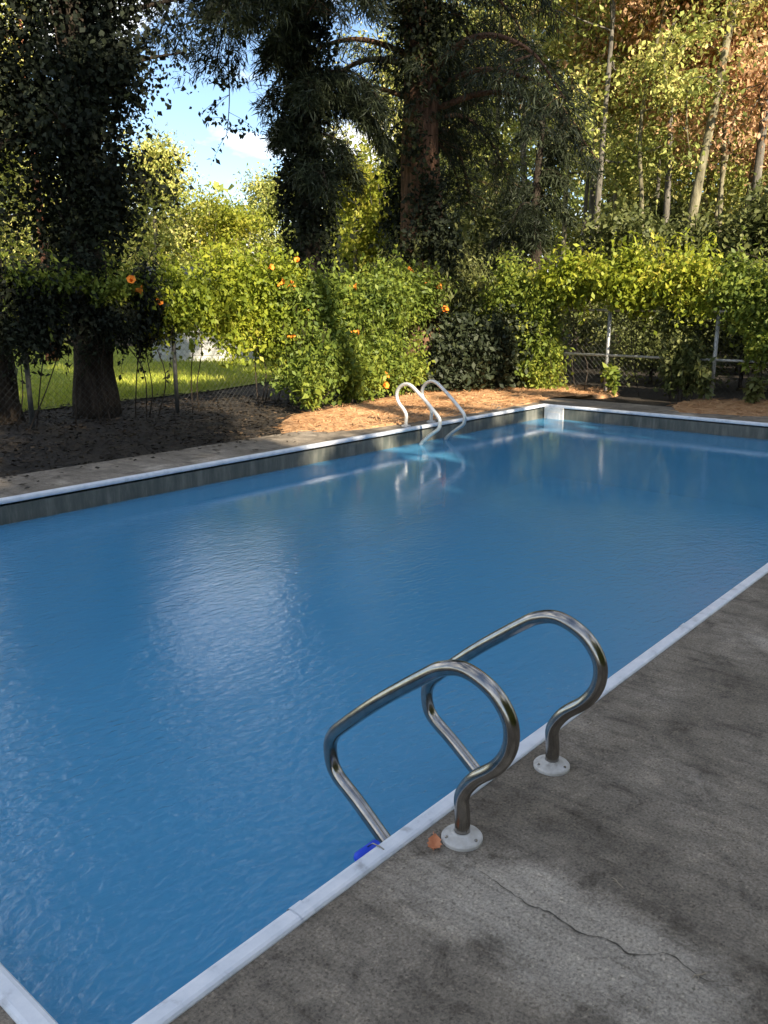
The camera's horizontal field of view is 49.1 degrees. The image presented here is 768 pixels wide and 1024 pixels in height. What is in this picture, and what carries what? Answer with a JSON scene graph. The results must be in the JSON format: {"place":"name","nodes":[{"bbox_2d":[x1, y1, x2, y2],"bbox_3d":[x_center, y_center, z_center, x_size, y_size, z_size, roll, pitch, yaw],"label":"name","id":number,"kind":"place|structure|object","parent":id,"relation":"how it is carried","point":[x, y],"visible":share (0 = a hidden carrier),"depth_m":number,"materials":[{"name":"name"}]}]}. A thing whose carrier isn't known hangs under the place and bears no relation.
{"place":"outdoors","nodes":[
{"label":"outdoors","id":0,"kind":"place"},
{"bbox_2d":[13,343,283,411],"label":"lawn","id":1,"kind":"structure","parent":0,"point":[133,372],"depth_m":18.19,"materials":[{"name":"green plant"}]},
{"bbox_2d":[0,131,109,339],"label":"leafy tree","id":2,"kind":"object","parent":1,"relation":"on","point":[11,239],"visible":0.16,"depth_m":25.99,"materials":[{"name":"green plant"}]},
{"bbox_2d":[0,0,109,361],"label":"slim tree","id":3,"kind":"object","parent":1,"relation":"on","point":[8,40],"visible":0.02,"depth_m":20.12,"materials":[{"name":"green plant"}]},
{"bbox_2d":[148,266,270,361],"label":"house","id":4,"kind":"structure","parent":1,"relation":"on","point":[213,353],"depth_m":21.56,"materials":[{"name":"white"}]},
{"bbox_2d":[1,0,721,285],"label":"sky","id":5,"kind":"structure","parent":0,"point":[236,153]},
{"bbox_2d":[0,398,767,1023],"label":"pool deck","id":6,"kind":"structure","parent":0,"point":[652,802],"depth_m":2.15,"materials":[{"name":"concrete"}]},
{"bbox_2d":[0,404,767,1023],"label":"pool coping","id":7,"kind":"object","parent":6,"relation":"on","point":[18,1002],"visible":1,"depth_m":2.30,"materials":[{"name":"plastic"}]},
{"bbox_2d":[354,840,383,860],"bbox_3d":[-0.029,0.930,2.303,0.078,0.056,0.096,12,18,39],"label":"float","id":8,"kind":"object","parent":7,"relation":"attached to","point":[365,849],"visible":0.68,"depth_m":2.30,"materials":[{"name":"blue plastic"}]},
{"bbox_2d":[395,379,466,444],"bbox_3d":[0.562,-0.789,10.214,0.698,1.579,0.610,12,18,39],"label":"pool ladder","id":9,"kind":"object","parent":6,"relation":"attached to","point":[420,394],"visible":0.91,"depth_m":10.06,"materials":[{"name":"metal"}]},
{"bbox_2d":[427,832,441,849],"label":"fallen leaf","id":10,"kind":"object","parent":6,"relation":"on","point":[433,842],"visible":1,"depth_m":2.31,"materials":[{"name":"orange plant"}]},
{"bbox_2d":[323,610,607,851],"bbox_3d":[0.240,1.089,2.699,0.698,1.579,0.610,12,18,39],"label":"pool ladder","id":11,"kind":"object","parent":6,"relation":"attached to","point":[461,834],"visible":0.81,"depth_m":2.52,"materials":[{"name":"silver metal"}]},
{"bbox_2d":[0,330,767,476],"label":"ground","id":12,"kind":"structure","parent":0,"point":[631,396],"depth_m":11.15,"materials":[{"name":"soil"}]},
{"bbox_2d":[1,159,125,271],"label":"leafy tree","id":13,"kind":"object","parent":12,"relation":"on","point":[22,216],"visible":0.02,"depth_m":30.44,"materials":[{"name":"green plant"}]},
{"bbox_2d":[0,0,174,424],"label":"ivy clad tree","id":14,"kind":"object","parent":12,"relation":"on","point":[3,368],"visible":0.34,"depth_m":10.37,"materials":[{"name":"green plant"}]},
{"bbox_2d":[0,236,180,432],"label":"climbing vine","id":15,"kind":"object","parent":12,"relation":"on","point":[124,288],"visible":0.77,"depth_m":10.19,"materials":[{"name":"green plant"}]},
{"bbox_2d":[48,152,180,338],"bbox_3d":[-10.854,-10.652,34.342,6.156,7.360,6.570,-12,18,-40],"label":"leafy tree","id":16,"kind":"object","parent":12,"relation":"on","point":[126,248],"depth_m":33.31,"materials":[{"name":"green plant"}]},
{"bbox_2d":[0,0,241,418],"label":"ivy clad tree","id":17,"kind":"object","parent":12,"relation":"on","point":[84,37],"visible":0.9,"depth_m":10.25,"materials":[{"name":"green plant"}]},
{"bbox_2d":[109,115,260,276],"bbox_3d":[-8.120,-9.412,28.629,6.916,7.747,6.480,12,18,39],"label":"leafy tree","id":18,"kind":"object","parent":12,"relation":"on","point":[153,235],"visible":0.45,"depth_m":28.07,"materials":[{"name":"green plant"}]},
{"bbox_2d":[0,306,392,429],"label":"chain link fence","id":19,"kind":"object","parent":12,"relation":"on","point":[30,408],"visible":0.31,"depth_m":10.85,"materials":[{"name":"metal"}]},
{"bbox_2d":[0,221,185,429],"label":"climbing vine","id":20,"kind":"object","parent":19,"relation":"attached to","point":[33,324],"visible":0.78,"depth_m":10.16,"materials":[{"name":"green plant"}]},
{"bbox_2d":[156,176,283,266],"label":"leafy tree","id":21,"kind":"object","parent":12,"relation":"on","point":[245,222],"visible":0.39,"depth_m":28.59,"materials":[{"name":"green plant"}]},
{"bbox_2d":[125,216,320,412],"bbox_3d":[-2.162,-2.778,11.869,1.354,2.663,3.583,12,18,39],"label":"climbing vine","id":22,"kind":"object","parent":12,"relation":"on","point":[235,308],"visible":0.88,"depth_m":11.71,"materials":[{"name":"green plant"}]},
{"bbox_2d":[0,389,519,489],"bbox_3d":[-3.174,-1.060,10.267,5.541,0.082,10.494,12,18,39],"label":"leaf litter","id":23,"kind":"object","parent":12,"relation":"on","point":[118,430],"visible":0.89,"depth_m":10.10,"materials":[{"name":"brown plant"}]},
{"bbox_2d":[115,0,406,394],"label":"conifer tree","id":24,"kind":"object","parent":12,"relation":"on","point":[307,175],"visible":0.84,"depth_m":12.77,"materials":[{"name":"green plant"}]},
{"bbox_2d":[232,155,344,269],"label":"leafy tree","id":25,"kind":"object","parent":12,"relation":"on","point":[263,188],"visible":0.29,"depth_m":31.43,"materials":[{"name":"green plant"}]},
{"bbox_2d":[256,208,359,280],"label":"leafy tree","id":26,"kind":"object","parent":12,"relation":"on","point":[333,237],"visible":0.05,"depth_m":35.10,"materials":[{"name":"green plant"}]},
{"bbox_2d":[257,254,394,409],"bbox_3d":[-0.837,-2.698,12.488,2.175,2.231,2.438,-3,14,-11],"label":"climbing vine","id":27,"kind":"object","parent":12,"relation":"on","point":[335,358],"visible":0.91,"depth_m":12.30,"materials":[{"name":"green plant"}]},
{"bbox_2d":[320,135,400,279],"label":"leafy tree","id":28,"kind":"object","parent":12,"relation":"on","point":[368,209],"visible":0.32,"depth_m":25.03,"materials":[{"name":"green plant"}]},
{"bbox_2d":[11,27,739,330],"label":"wood","id":29,"kind":"object","parent":12,"relation":"on","point":[579,195],"depth_m":44.07,"materials":[{"name":"green plant"}]},
{"bbox_2d":[0,407,767,525],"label":"pool shell","id":30,"kind":"object","parent":12,"relation":"in","point":[20,511],"visible":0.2,"depth_m":8.67},
{"bbox_2d":[0,418,767,1023],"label":"water","id":31,"kind":"structure","parent":30,"relation":"in","point":[190,678],"depth_m":4.12,"materials":[{"name":"blue liquid"}]},
{"bbox_2d":[544,407,563,419],"bbox_3d":[2.452,-1.396,12.136,0.300,0.225,0.041,12,18,39],"label":"skimmer","id":32,"kind":"object","parent":30,"relation":"attached to","point":[553,413],"visible":0.82,"depth_m":12.11,"materials":[{"name":"white plastic"}]},
{"bbox_2d":[320,148,456,331],"bbox_3d":[0.220,-11.247,34.468,7.128,8.522,7.608,-9,17,-32],"label":"leafy tree","id":33,"kind":"object","parent":12,"relation":"on","point":[345,223],"visible":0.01,"depth_m":33.89,"materials":[{"name":"green plant"}]},
{"bbox_2d":[323,244,457,396],"bbox_3d":[0.059,-3.211,14.000,2.422,2.475,3.222,12,18,39],"label":"climbing vine","id":34,"kind":"object","parent":12,"relation":"on","point":[395,299],"visible":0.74,"depth_m":13.42,"materials":[{"name":"green plant"}]},
{"bbox_2d":[197,0,621,387],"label":"conifer tree","id":35,"kind":"object","parent":12,"relation":"on","point":[432,66],"visible":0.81,"depth_m":14.47,"materials":[{"name":"green plant"}]},
{"bbox_2d":[325,0,532,254],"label":"leafy tree","id":36,"kind":"object","parent":12,"relation":"on","point":[386,77],"visible":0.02,"depth_m":29.64,"materials":[{"name":"green plant"}]},
{"bbox_2d":[359,228,525,356],"bbox_3d":[1.303,-3.793,15.513,2.655,2.870,3.155,12,18,39],"label":"leafy shrub","id":37,"kind":"object","parent":12,"relation":"on","point":[470,277],"visible":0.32,"depth_m":15.12,"materials":[{"name":"green plant"}]},
{"bbox_2d":[359,172,576,351],"bbox_3d":[2.175,-5.470,19.074,5.000,4.520,7.077,6,15,23],"label":"understory bush","id":38,"kind":"object","parent":12,"relation":"on","point":[472,236],"visible":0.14,"depth_m":18.45,"materials":[{"name":"green plant"}]},
{"bbox_2d":[415,288,551,391],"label":"leafy shrub","id":39,"kind":"object","parent":12,"relation":"on","point":[485,355],"visible":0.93,"depth_m":14.01,"materials":[{"name":"green plant"}]},
{"bbox_2d":[277,383,767,432],"bbox_3d":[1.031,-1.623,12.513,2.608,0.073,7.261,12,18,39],"label":"straw covered soil","id":40,"kind":"structure","parent":12,"relation":"on","point":[581,395],"depth_m":11.85,"materials":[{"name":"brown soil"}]},
{"bbox_2d":[292,375,325,411],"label":"leafy plant","id":41,"kind":"object","parent":40,"relation":"on","point":[311,394],"visible":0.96,"depth_m":11.23,"materials":[{"name":"green plant"}]},
{"bbox_2d":[599,362,621,396],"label":"leafy plant","id":42,"kind":"object","parent":40,"relation":"on","point":[611,374],"visible":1,"depth_m":13.61,"materials":[{"name":"green plant"}]},
{"bbox_2d":[471,246,575,389],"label":"climbing vine","id":43,"kind":"object","parent":12,"relation":"on","point":[544,371],"visible":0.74,"depth_m":14.28,"materials":[{"name":"green plant"}]},
{"bbox_2d":[436,0,614,210],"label":"slim tree","id":44,"kind":"object","parent":12,"relation":"on","point":[501,142],"visible":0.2,"depth_m":21.96,"materials":[{"name":"green plant"}]},
{"bbox_2d":[384,0,679,270],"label":"leafy tree","id":45,"kind":"object","parent":12,"relation":"on","point":[525,179],"visible":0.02,"depth_m":28.98,"materials":[{"name":"green plant"}]},
{"bbox_2d":[477,110,604,337],"bbox_3d":[3.271,-5.674,17.765,3.086,5.530,3.093,12,18,39],"label":"conifer tree","id":46,"kind":"object","parent":12,"relation":"on","point":[534,224],"visible":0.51,"depth_m":17.20,"materials":[{"name":"green plant"}]},
{"bbox_2d":[478,0,669,361],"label":"slim tree","id":47,"kind":"object","parent":12,"relation":"on","point":[563,48],"visible":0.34,"depth_m":19.81,"materials":[{"name":"green plant"}]},
{"bbox_2d":[484,0,702,367],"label":"slim tree","id":48,"kind":"object","parent":12,"relation":"on","point":[602,149],"visible":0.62,"depth_m":18.55,"materials":[{"name":"green plant"}]},
{"bbox_2d":[513,0,673,352],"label":"slim tree","id":49,"kind":"object","parent":12,"relation":"on","point":[585,206],"visible":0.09,"depth_m":21.89,"materials":[{"name":"green plant"}]},
{"bbox_2d":[451,305,767,402],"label":"chain link fence","id":50,"kind":"object","parent":12,"relation":"on","point":[607,355],"visible":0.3,"depth_m":13.50,"materials":[{"name":"metal"}]},
{"bbox_2d":[510,11,729,262],"bbox_3d":[7.244,-12.449,27.821,11.274,13.797,8.214,-10,17,-34],"label":"leafy tree","id":51,"kind":"object","parent":12,"relation":"on","point":[578,211],"visible":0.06,"depth_m":27.27,"materials":[{"name":"green plant"}]},
{"bbox_2d":[515,0,739,360],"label":"turning tree","id":52,"kind":"object","parent":12,"relation":"on","point":[591,193],"visible":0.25,"depth_m":19.60,"materials":[{"name":"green plant"}]},
{"bbox_2d":[524,227,731,397],"bbox_3d":[3.945,-3.208,13.590,3.453,2.662,1.779,12,18,39],"label":"climbing vine","id":53,"kind":"object","parent":12,"relation":"on","point":[631,279],"visible":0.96,"depth_m":13.07,"materials":[{"name":"green plant"}]},
{"bbox_2d":[581,8,680,352],"bbox_3d":[6.868,-10.690,23.169,4.107,12.609,4.777,12,18,39],"label":"slim tree","id":54,"kind":"object","parent":12,"relation":"on","point":[615,195],"visible":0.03,"depth_m":23.09,"materials":[{"name":"green plant"}]},
{"bbox_2d":[543,183,728,373],"bbox_3d":[5.250,-4.994,18.270,6.192,3.955,4.375,-7,16,-27],"label":"understory bush","id":55,"kind":"object","parent":12,"relation":"on","point":[620,225],"visible":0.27,"depth_m":17.28,"materials":[{"name":"green plant"}]},
{"bbox_2d":[519,0,757,224],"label":"turning tree","id":56,"kind":"object","parent":12,"relation":"on","point":[641,8],"visible":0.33,"depth_m":19.11,"materials":[{"name":"green plant"}]},
{"bbox_2d":[531,110,745,252],"bbox_3d":[10.754,-15.356,33.095,10.081,16.933,13.837,1,14,5],"label":"leafy tree","id":57,"kind":"object","parent":12,"relation":"on","point":[672,187],"depth_m":31.40,"materials":[{"name":"green plant"}]},
{"bbox_2d":[552,178,730,352],"bbox_3d":[7.405,-7.083,24.433,7.961,5.085,5.625,13,19,41],"label":"understory bush","id":58,"kind":"object","parent":12,"relation":"on","point":[659,210],"visible":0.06,"depth_m":23.52,"materials":[{"name":"green plant"}]},
{"bbox_2d":[574,263,732,386],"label":"understory bush","id":59,"kind":"object","parent":12,"relation":"on","point":[624,349],"visible":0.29,"depth_m":15.19,"materials":[{"name":"green plant"}]},
{"bbox_2d":[596,5,721,206],"bbox_3d":[7.734,-11.160,24.678,4.785,12.792,4.578,-6,15,-22],"label":"slim tree","id":60,"kind":"object","parent":12,"relation":"on","point":[657,186],"visible":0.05,"depth_m":24.42,"materials":[{"name":"green plant"}]},
{"bbox_2d":[557,193,766,367],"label":"understory bush","id":61,"kind":"object","parent":12,"relation":"on","point":[677,227],"visible":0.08,"depth_m":18.07,"materials":[{"name":"green plant"}]},
{"bbox_2d":[573,18,767,230],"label":"leafy tree","id":62,"kind":"object","parent":12,"relation":"on","point":[730,181],"visible":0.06,"depth_m":26.28,"materials":[{"name":"green plant"}]},
{"bbox_2d":[579,0,767,240],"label":"slim tree","id":63,"kind":"object","parent":12,"relation":"on","point":[696,193],"visible":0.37,"depth_m":18.07,"materials":[{"name":"green plant"}]},
{"bbox_2d":[587,0,767,367],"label":"slim tree","id":64,"kind":"object","parent":12,"relation":"on","point":[655,67],"visible":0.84,"depth_m":17.45,"materials":[{"name":"green plant"}]},
{"bbox_2d":[649,280,713,401],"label":"climbing vine","id":65,"kind":"object","parent":12,"relation":"on","point":[678,364],"visible":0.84,"depth_m":12.86,"materials":[{"name":"green plant"}]},
{"bbox_2d":[632,0,767,358],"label":"slim tree","id":66,"kind":"object","parent":12,"relation":"on","point":[749,174],"visible":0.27,"depth_m":21.41,"materials":[{"name":"green plant"}]},
{"bbox_2d":[643,248,767,390],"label":"understory bush","id":67,"kind":"object","parent":12,"relation":"on","point":[735,340],"visible":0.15,"depth_m":14.63,"materials":[{"name":"green plant"}]},
{"bbox_2d":[645,0,767,366],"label":"turning tree","id":68,"kind":"object","parent":12,"relation":"on","point":[757,70],"visible":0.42,"depth_m":18.41,"materials":[{"name":"brown plant"}]},
{"bbox_2d":[646,0,767,232],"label":"slim tree","id":69,"kind":"object","parent":12,"relation":"on","point":[722,175],"visible":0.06,"depth_m":19.36,"materials":[{"name":"green plant"}]},
{"bbox_2d":[657,8,757,222],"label":"slim tree","id":70,"kind":"object","parent":12,"relation":"on","point":[716,212],"depth_m":23.59,"materials":[{"name":"green plant"}]},
{"bbox_2d":[659,172,767,374],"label":"understory bush","id":71,"kind":"object","parent":12,"relation":"on","point":[760,203],"visible":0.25,"depth_m":16.94,"materials":[{"name":"green plant"}]},
{"bbox_2d":[669,147,767,358],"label":"understory bush","id":72,"kind":"object","parent":12,"relation":"on","point":[720,216],"visible":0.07,"depth_m":17.82,"materials":[{"name":"green plant"}]},
{"bbox_2d":[672,121,767,229],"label":"leafy tree","id":73,"kind":"object","parent":12,"relation":"on","point":[713,193],"depth_m":30.45,"materials":[{"name":"green plant"}]},
{"bbox_2d":[673,398,767,416],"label":"straw covered soil","id":74,"kind":"structure","parent":12,"relation":"on","point":[718,410],"depth_m":11.73,"materials":[{"name":"brown soil"}]},
{"bbox_2d":[690,357,717,399],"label":"leafy plant","id":75,"kind":"object","parent":74,"relation":"on","point":[703,374],"visible":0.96,"depth_m":12.54,"materials":[{"name":"green plant"}]},
{"bbox_2d":[739,371,767,402],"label":"leafy plant","id":76,"kind":"object","parent":74,"relation":"on","point":[755,385],"visible":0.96,"depth_m":12.13,"materials":[{"name":"green plant"}]},
{"bbox_2d":[678,10,767,182],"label":"slim tree","id":77,"kind":"object","parent":12,"relation":"on","point":[742,119],"visible":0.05,"depth_m":20.10,"materials":[{"name":"green plant"}]},
{"bbox_2d":[684,84,763,228],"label":"leafy tree","id":78,"kind":"object","parent":12,"relation":"on","point":[727,204],"depth_m":26.05,"materials":[{"name":"green plant"}]},
{"bbox_2d":[695,225,767,402],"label":"climbing vine","id":79,"kind":"object","parent":12,"relation":"on","point":[750,320],"visible":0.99,"depth_m":12.08,"materials":[{"name":"green plant"}]}
]}

